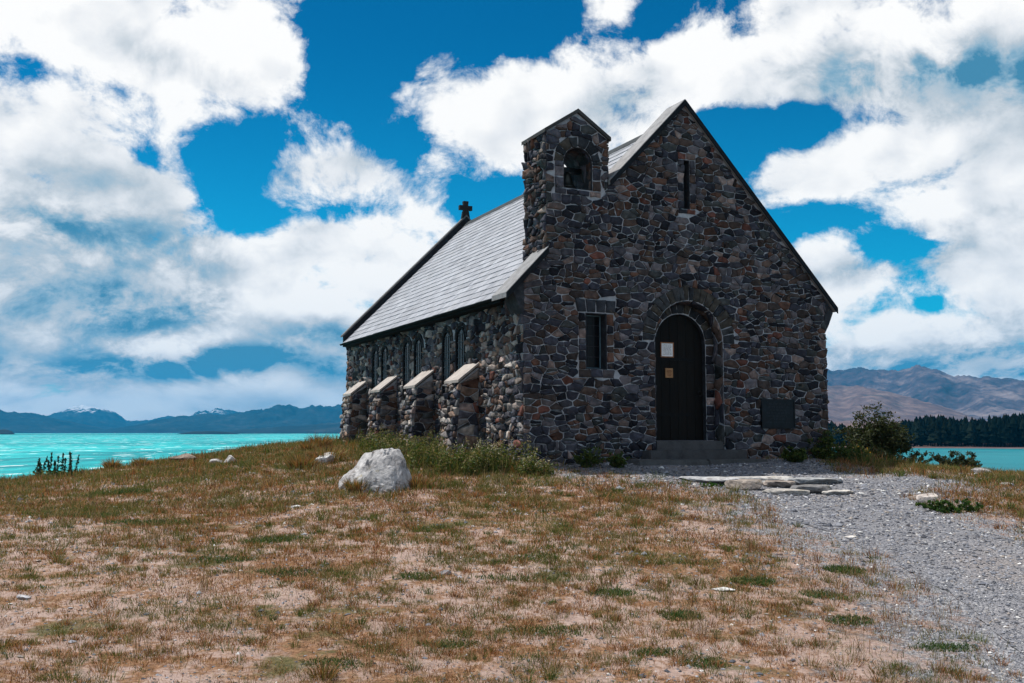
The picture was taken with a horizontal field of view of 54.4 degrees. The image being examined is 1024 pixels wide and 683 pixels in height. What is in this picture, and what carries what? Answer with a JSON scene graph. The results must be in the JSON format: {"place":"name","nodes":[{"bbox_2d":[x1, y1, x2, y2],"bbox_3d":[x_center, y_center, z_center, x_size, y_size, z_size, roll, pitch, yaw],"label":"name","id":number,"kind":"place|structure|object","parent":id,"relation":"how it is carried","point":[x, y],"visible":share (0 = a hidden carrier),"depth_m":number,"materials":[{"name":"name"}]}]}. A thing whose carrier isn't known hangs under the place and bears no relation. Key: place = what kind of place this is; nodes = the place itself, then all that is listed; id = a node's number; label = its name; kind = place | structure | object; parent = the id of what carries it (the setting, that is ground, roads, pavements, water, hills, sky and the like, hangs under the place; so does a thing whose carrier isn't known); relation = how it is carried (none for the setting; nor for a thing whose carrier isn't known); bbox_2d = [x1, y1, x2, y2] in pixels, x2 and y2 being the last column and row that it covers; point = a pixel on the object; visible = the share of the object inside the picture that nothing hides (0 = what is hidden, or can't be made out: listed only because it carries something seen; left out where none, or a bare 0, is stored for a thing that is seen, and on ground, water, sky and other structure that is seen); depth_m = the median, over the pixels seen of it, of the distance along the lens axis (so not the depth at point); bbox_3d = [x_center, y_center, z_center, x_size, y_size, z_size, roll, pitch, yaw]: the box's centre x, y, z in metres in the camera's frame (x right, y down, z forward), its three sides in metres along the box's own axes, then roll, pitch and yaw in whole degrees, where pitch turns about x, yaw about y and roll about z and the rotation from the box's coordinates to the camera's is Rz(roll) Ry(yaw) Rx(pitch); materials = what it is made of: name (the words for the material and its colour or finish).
{"place":"outdoors","nodes":[
{"label":"outdoors","id":0,"kind":"place"},
{"bbox_2d":[0,429,235,433],"bbox_3d":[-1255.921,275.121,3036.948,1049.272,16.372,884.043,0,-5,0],"label":"headland","id":1,"kind":"structure","parent":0,"point":[3,431],"depth_m":3067.95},
{"bbox_2d":[48,405,239,428],"bbox_3d":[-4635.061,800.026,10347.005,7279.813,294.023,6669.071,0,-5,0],"label":"snow mountains","id":2,"kind":"structure","parent":0,"point":[96,417],"depth_m":10172.46,"materials":[{"name":"blue stone"}]},
{"bbox_2d":[0,404,341,432],"bbox_3d":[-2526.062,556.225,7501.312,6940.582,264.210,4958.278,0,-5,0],"label":"mountain ridge","id":3,"kind":"structure","parent":0,"point":[278,415],"depth_m":7305.77,"materials":[{"name":"blue stone"}]},
{"bbox_2d":[228,422,341,433],"bbox_3d":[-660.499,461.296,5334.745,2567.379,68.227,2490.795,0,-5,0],"label":"foothills","id":4,"kind":"structure","parent":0,"point":[328,428],"depth_m":4941.48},
{"bbox_2d":[0,439,1023,682],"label":"ground","id":5,"kind":"structure","parent":0,"point":[282,650],"depth_m":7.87,"materials":[{"name":"brown plant"}]},
{"bbox_2d":[0,634,24,647],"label":"tussock","id":6,"kind":"object","parent":5,"relation":"on","point":[5,642],"visible":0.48,"depth_m":6.76,"materials":[{"name":"brown plant"}]},
{"bbox_2d":[16,594,30,599],"bbox_3d":[-4.012,2.099,8.175,0.116,0.047,0.078,0,-5,5],"label":"rock","id":7,"kind":"object","parent":5,"relation":"on","point":[25,597],"visible":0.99,"depth_m":8.15,"materials":[{"name":"white stone"}]},
{"bbox_2d":[30,452,80,476],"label":"lupin clump","id":8,"kind":"object","parent":5,"relation":"on","point":[49,467],"visible":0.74,"depth_m":20.10,"materials":[{"name":"green plant"}]},
{"bbox_2d":[98,457,123,469],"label":"tussock","id":9,"kind":"object","parent":5,"relation":"on","point":[109,463],"visible":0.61,"depth_m":21.16,"materials":[{"name":"brown plant"}]},
{"bbox_2d":[129,457,154,466],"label":"tussock","id":10,"kind":"object","parent":5,"relation":"on","point":[141,461],"visible":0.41,"depth_m":21.38,"materials":[{"name":"brown plant"}]},
{"bbox_2d":[169,453,196,460],"bbox_3d":[-7.330,2.612,22.203,0.672,0.233,0.443,1,-5,-7],"label":"rock","id":11,"kind":"object","parent":5,"relation":"on","point":[188,455],"visible":0.52,"depth_m":22.11,"materials":[{"name":"beige stone"}]},
{"bbox_2d":[209,459,221,463],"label":"rock","id":12,"kind":"object","parent":5,"relation":"on","point":[213,460],"visible":0.39,"depth_m":20.48,"materials":[{"name":"grey stone"}]},
{"bbox_2d":[224,455,234,463],"bbox_3d":[-5.721,2.440,20.258,0.327,0.256,0.263,-1,-5,15],"label":"rock","id":13,"kind":"object","parent":5,"relation":"on","point":[229,457],"visible":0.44,"depth_m":20.17,"materials":[{"name":"grey stone"}]},
{"bbox_2d":[282,453,319,468],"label":"tussock","id":14,"kind":"object","parent":5,"relation":"on","point":[298,462],"visible":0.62,"depth_m":18.36,"materials":[{"name":"brown plant"}]},
{"bbox_2d":[297,440,322,449],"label":"tussock","id":15,"kind":"object","parent":5,"relation":"on","point":[309,446],"visible":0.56,"depth_m":23.27,"materials":[{"name":"brown plant"}]},
{"bbox_2d":[301,432,336,447],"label":"tussock","id":16,"kind":"object","parent":5,"relation":"on","point":[318,440],"visible":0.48,"depth_m":24.29,"materials":[{"name":"brown plant"}]},
{"bbox_2d":[298,659,342,681],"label":"tussock","id":17,"kind":"object","parent":5,"relation":"on","point":[323,676],"visible":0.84,"depth_m":6.13,"materials":[{"name":"brown plant"}]},
{"bbox_2d":[299,443,349,462],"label":"tussock","id":18,"kind":"object","parent":5,"relation":"on","point":[340,451],"visible":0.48,"depth_m":19.25,"materials":[{"name":"brown plant"}]},
{"bbox_2d":[315,454,333,463],"bbox_3d":[-3.631,2.302,19.087,0.406,0.282,0.363,-1,-5,14],"label":"rock","id":19,"kind":"object","parent":5,"relation":"on","point":[327,457],"visible":0.46,"depth_m":18.98,"materials":[{"name":"grey stone"}]},
{"bbox_2d":[338,476,371,492],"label":"tussock","id":20,"kind":"object","parent":5,"relation":"on","point":[351,487],"visible":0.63,"depth_m":14.93,"materials":[{"name":"brown plant"}]},
{"bbox_2d":[338,448,412,492],"bbox_3d":[-2.103,2.043,15.455,1.147,0.783,1.084,0,-5,0],"label":"boulder","id":21,"kind":"object","parent":5,"relation":"on","point":[384,470],"visible":0.7,"depth_m":15.18,"materials":[{"name":"grey stone"}]},
{"bbox_2d":[356,425,405,450],"bbox_3d":[-2.883,2.190,21.921,1.214,0.804,1.342,0,-5,0],"label":"weed","id":22,"kind":"object","parent":5,"relation":"on","point":[371,438],"visible":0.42,"depth_m":21.83,"materials":[{"name":"green plant"}]},
{"bbox_2d":[358,429,413,463],"bbox_3d":[-2.311,1.972,18.512,1.211,0.820,1.040,3,-6,-31],"label":"weed","id":23,"kind":"object","parent":5,"relation":"on","point":[385,446],"visible":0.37,"depth_m":18.48,"materials":[{"name":"green plant"}]},
{"bbox_2d":[393,426,443,455],"bbox_3d":[-1.864,2.010,19.506,1.054,0.786,1.046,-3,-6,32],"label":"weed","id":24,"kind":"object","parent":5,"relation":"on","point":[431,444],"visible":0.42,"depth_m":19.46,"materials":[{"name":"green plant"}]},
{"bbox_2d":[406,474,434,488],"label":"tussock","id":25,"kind":"object","parent":5,"relation":"on","point":[422,480],"visible":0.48,"depth_m":15.35,"materials":[{"name":"brown plant"}]},
{"bbox_2d":[404,432,456,469],"bbox_3d":[-1.473,2.025,17.791,1.001,0.802,1.111,0,-5,0],"label":"weed","id":26,"kind":"object","parent":5,"relation":"on","point":[414,462],"visible":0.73,"depth_m":17.58,"materials":[{"name":"green plant"}]},
{"bbox_2d":[439,570,451,574],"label":"rock","id":27,"kind":"object","parent":5,"relation":"on","point":[446,571],"visible":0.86,"depth_m":9.00,"materials":[{"name":"grey stone"}]},
{"bbox_2d":[430,443,491,475],"bbox_3d":[-0.904,2.075,17.096,1.050,0.721,1.009,-2,-6,20],"label":"weed","id":28,"kind":"object","parent":5,"relation":"on","point":[468,467],"visible":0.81,"depth_m":16.87,"materials":[{"name":"green plant"}]},
{"bbox_2d":[451,437,515,473],"bbox_3d":[-0.515,2.017,17.351,1.165,0.811,1.106,0,-5,0],"label":"weed","id":29,"kind":"object","parent":5,"relation":"on","point":[481,454],"visible":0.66,"depth_m":17.18,"materials":[{"name":"green plant"}]},
{"bbox_2d":[472,437,540,473],"bbox_3d":[-0.124,2.000,17.441,1.125,0.738,1.160,-4,-7,39],"label":"weed","id":30,"kind":"object","parent":5,"relation":"on","point":[502,462],"visible":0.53,"depth_m":17.30,"materials":[{"name":"green plant"}]},
{"bbox_2d":[56,487,981,670],"bbox_3d":[-2.462,2.142,10.392,13.370,0.653,5.285,-4,-6,35],"label":"clover","id":31,"kind":"object","parent":5,"relation":"on","point":[267,539],"visible":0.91,"depth_m":8.32,"materials":[{"name":"green plant"}]},
{"bbox_2d":[515,449,558,475],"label":"weed","id":32,"kind":"object","parent":5,"relation":"on","point":[529,465],"visible":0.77,"depth_m":16.97,"materials":[{"name":"green plant"}]},
{"bbox_2d":[339,99,837,465],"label":"stone church","id":33,"kind":"structure","parent":5,"relation":"on","point":[552,307],"depth_m":19.80,"materials":[{"name":"stone"}]},
{"bbox_2d":[372,348,378,388],"bbox_3d":[-3.581,0.934,26.235,0.101,1.512,0.580,2,-6,-25],"label":"window","id":34,"kind":"structure","parent":33,"relation":"in","point":[375,359],"depth_m":26.29,"materials":[{"name":"glass"}]},
{"bbox_2d":[381,346,387,381],"bbox_3d":[-3.245,0.868,25.512,0.101,1.512,0.580,2,-6,-25],"label":"window","id":35,"kind":"structure","parent":33,"relation":"in","point":[384,357],"depth_m":25.60,"materials":[{"name":"glass"}]},
{"bbox_2d":[402,340,410,402],"bbox_3d":[-2.507,0.725,23.932,0.101,1.512,0.580,2,-6,-25],"label":"window","id":36,"kind":"structure","parent":33,"relation":"in","point":[406,351],"depth_m":24.02,"materials":[{"name":"glass"}]},
{"bbox_2d":[414,337,422,377],"bbox_3d":[-2.169,0.659,23.211,0.101,1.512,0.580,2,-6,-25],"label":"window","id":37,"kind":"structure","parent":33,"relation":"in","point":[418,355],"depth_m":23.27,"materials":[{"name":"glass"}]},
{"bbox_2d":[441,330,451,399],"bbox_3d":[-1.390,0.507,21.539,0.101,1.512,0.580,2,-6,-25],"label":"window","id":38,"kind":"structure","parent":33,"relation":"in","point":[446,356],"depth_m":21.61,"materials":[{"name":"glass"}]},
{"bbox_2d":[455,327,465,371],"bbox_3d":[-1.054,0.441,20.816,0.101,1.512,0.580,2,-6,-25],"label":"window","id":39,"kind":"structure","parent":33,"relation":"in","point":[460,337],"depth_m":20.88,"materials":[{"name":"glass"}]},
{"bbox_2d":[586,315,600,368],"bbox_3d":[1.487,0.013,18.912,0.450,1.050,0.050,2,-6,-25],"label":"window","id":40,"kind":"structure","parent":33,"relation":"in","point":[593,323],"depth_m":18.93,"materials":[{"name":"glass"}]},
{"bbox_2d":[655,315,702,439],"bbox_3d":[3.314,0.715,19.898,1.188,2.516,0.079,2,-6,-25],"label":"door","id":41,"kind":"structure","parent":33,"relation":"in","point":[679,398],"depth_m":19.92,"materials":[{"name":"wood"}]},
{"bbox_2d":[660,342,673,357],"bbox_3d":[3.088,0.166,19.825,0.310,0.300,0.020,2,-6,-25],"label":"framed notice","id":42,"kind":"object","parent":41,"relation":"attached to","point":[666,349],"visible":1,"depth_m":19.82,"materials":[{"name":"paper"}]},
{"bbox_2d":[665,368,672,377],"bbox_3d":[3.124,0.626,19.800,0.180,0.190,0.018,2,-6,-25],"label":"notice","id":43,"kind":"object","parent":41,"relation":"attached to","point":[668,372],"visible":1,"depth_m":19.79,"materials":[{"name":"paper"}]},
{"bbox_2d":[760,399,795,428],"bbox_3d":[5.429,1.478,20.340,0.860,0.600,0.064,2,-6,-25],"label":"plaque","id":44,"kind":"object","parent":33,"relation":"attached to","point":[777,413],"depth_m":20.31,"materials":[{"name":"brown metal"}]},
{"bbox_2d":[572,446,604,467],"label":"shaded shrub","id":45,"kind":"object","parent":5,"relation":"on","point":[586,461],"visible":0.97,"depth_m":17.74,"materials":[{"name":"green plant"}]},
{"bbox_2d":[606,451,630,467],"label":"shaded shrub","id":46,"kind":"object","parent":5,"relation":"on","point":[618,460],"visible":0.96,"depth_m":17.69,"materials":[{"name":"green plant"}]},
{"bbox_2d":[699,482,724,486],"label":"moss clump","id":47,"kind":"object","parent":5,"relation":"on","point":[712,484],"visible":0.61,"depth_m":16.18,"materials":[{"name":"green plant"}]},
{"bbox_2d":[713,587,734,590],"bbox_3d":[1.801,2.113,8.490,0.205,0.043,0.124,-2,-6,22],"label":"rock","id":48,"kind":"object","parent":5,"relation":"on","point":[722,589],"visible":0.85,"depth_m":8.45,"materials":[{"name":"white stone"}]},
{"bbox_2d":[781,445,808,462],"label":"shaded shrub","id":49,"kind":"object","parent":5,"relation":"on","point":[798,455],"visible":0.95,"depth_m":19.37,"materials":[{"name":"green plant"}]},
{"bbox_2d":[806,428,840,459],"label":"shaded shrub","id":50,"kind":"object","parent":5,"relation":"on","point":[827,440],"visible":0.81,"depth_m":20.57,"materials":[{"name":"green plant"}]},
{"bbox_2d":[822,440,869,460],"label":"shaded shrub","id":51,"kind":"object","parent":5,"relation":"on","point":[846,451],"visible":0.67,"depth_m":20.10,"materials":[{"name":"green plant"}]},
{"bbox_2d":[852,444,873,457],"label":"flowering weed","id":52,"kind":"object","parent":5,"relation":"on","point":[861,448],"visible":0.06,"depth_m":22.75,"materials":[{"name":"green plant"}]},
{"bbox_2d":[829,401,915,459],"bbox_3d":[8.861,2.340,24.377,2.095,1.794,1.806,0,-5,0],"label":"bush","id":53,"kind":"object","parent":5,"relation":"on","point":[879,436],"visible":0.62,"depth_m":24.05,"materials":[{"name":"green plant"}]},
{"bbox_2d":[899,449,932,463],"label":"bush","id":54,"kind":"object","parent":5,"relation":"on","point":[916,454],"visible":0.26,"depth_m":23.88,"materials":[{"name":"green plant"}]},
{"bbox_2d":[916,493,937,503],"bbox_3d":[6.054,2.296,14.535,0.348,0.165,0.230,3,-6,-27],"label":"rock","id":55,"kind":"object","parent":5,"relation":"on","point":[922,498],"visible":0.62,"depth_m":14.46,"materials":[{"name":"white stone"}]},
{"bbox_2d":[915,498,983,512],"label":"green clump","id":56,"kind":"object","parent":5,"relation":"on","point":[950,508],"visible":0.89,"depth_m":13.61,"materials":[{"name":"green plant"}]},
{"bbox_2d":[929,450,982,467],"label":"bush","id":57,"kind":"object","parent":5,"relation":"on","point":[961,460],"visible":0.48,"depth_m":23.07,"materials":[{"name":"green plant"}]},
{"bbox_2d":[971,468,989,472],"bbox_3d":[9.143,2.547,19.379,0.427,0.176,0.245,-1,-5,14],"label":"rock","id":58,"kind":"object","parent":5,"relation":"on","point":[976,469],"visible":0.38,"depth_m":19.33,"materials":[{"name":"grey stone"}]},
{"bbox_2d":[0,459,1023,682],"bbox_3d":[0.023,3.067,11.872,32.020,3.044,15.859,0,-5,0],"label":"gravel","id":59,"kind":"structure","parent":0,"point":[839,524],"depth_m":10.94,"materials":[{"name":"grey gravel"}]},
{"bbox_2d":[0,433,1023,478],"bbox_3d":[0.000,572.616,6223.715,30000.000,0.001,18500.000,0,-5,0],"label":"lake","id":60,"kind":"structure","parent":0,"point":[21,454],"depth_m":396.79,"materials":[{"name":"liquid"}]},
{"bbox_2d":[0,433,1023,519],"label":"long grass","id":61,"kind":"structure","parent":0,"point":[857,458],"depth_m":18.44,"materials":[{"name":"green plant"}]},
{"bbox_2d":[0,0,1023,420],"label":"sky","id":62,"kind":"structure","parent":0,"point":[199,199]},
{"bbox_2d":[568,460,1023,653],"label":"path","id":63,"kind":"structure","parent":0,"point":[985,604],"depth_m":11.09,"materials":[{"name":"grey gravel"}]},
{"bbox_2d":[679,476,738,481],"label":"stone slab","id":64,"kind":"structure","parent":63,"relation":"on","point":[708,479],"depth_m":16.51,"materials":[{"name":"grey stone"}]},
{"bbox_2d":[724,479,762,489],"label":"stone slab","id":65,"kind":"structure","parent":63,"relation":"on","point":[749,484],"depth_m":15.88,"materials":[{"name":"grey stone"}]},
{"bbox_2d":[733,476,792,480],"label":"stone slab","id":66,"kind":"structure","parent":63,"relation":"on","point":[765,478],"depth_m":16.78,"materials":[{"name":"grey stone"}]},
{"bbox_2d":[763,480,795,486],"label":"stone slab","id":67,"kind":"structure","parent":63,"relation":"on","point":[774,483],"depth_m":16.24,"materials":[{"name":"grey stone"}]},
{"bbox_2d":[761,488,809,494],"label":"stone slab","id":68,"kind":"structure","parent":63,"relation":"on","point":[776,491],"depth_m":15.29,"materials":[{"name":"grey stone"}]},
{"bbox_2d":[790,484,831,493],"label":"stone slab","id":69,"kind":"structure","parent":63,"relation":"on","point":[815,488],"depth_m":15.45,"materials":[{"name":"grey stone"}]},
{"bbox_2d":[784,477,842,483],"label":"stone slab","id":70,"kind":"structure","parent":63,"relation":"on","point":[809,480],"depth_m":16.60,"materials":[{"name":"grey stone"}]},
{"bbox_2d":[821,490,852,494],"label":"stone slab","id":71,"kind":"structure","parent":63,"relation":"on","point":[835,492],"depth_m":15.33,"materials":[{"name":"grey stone"}]},
{"bbox_2d":[826,364,1023,420],"bbox_3d":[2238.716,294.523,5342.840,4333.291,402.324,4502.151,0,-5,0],"label":"mountain range","id":72,"kind":"structure","parent":0,"point":[985,397],"depth_m":5134.82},
{"bbox_2d":[827,385,1023,448],"bbox_3d":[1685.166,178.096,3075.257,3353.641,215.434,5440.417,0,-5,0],"label":"foothills","id":73,"kind":"structure","parent":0,"point":[845,403],"depth_m":3744.03,"materials":[{"name":"grey stone"}]},
{"bbox_2d":[828,412,1023,446],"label":"forest","id":74,"kind":"object","parent":73,"relation":"on","point":[1005,429],"visible":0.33,"depth_m":420.30,"materials":[{"name":"green plant"}]}
]}

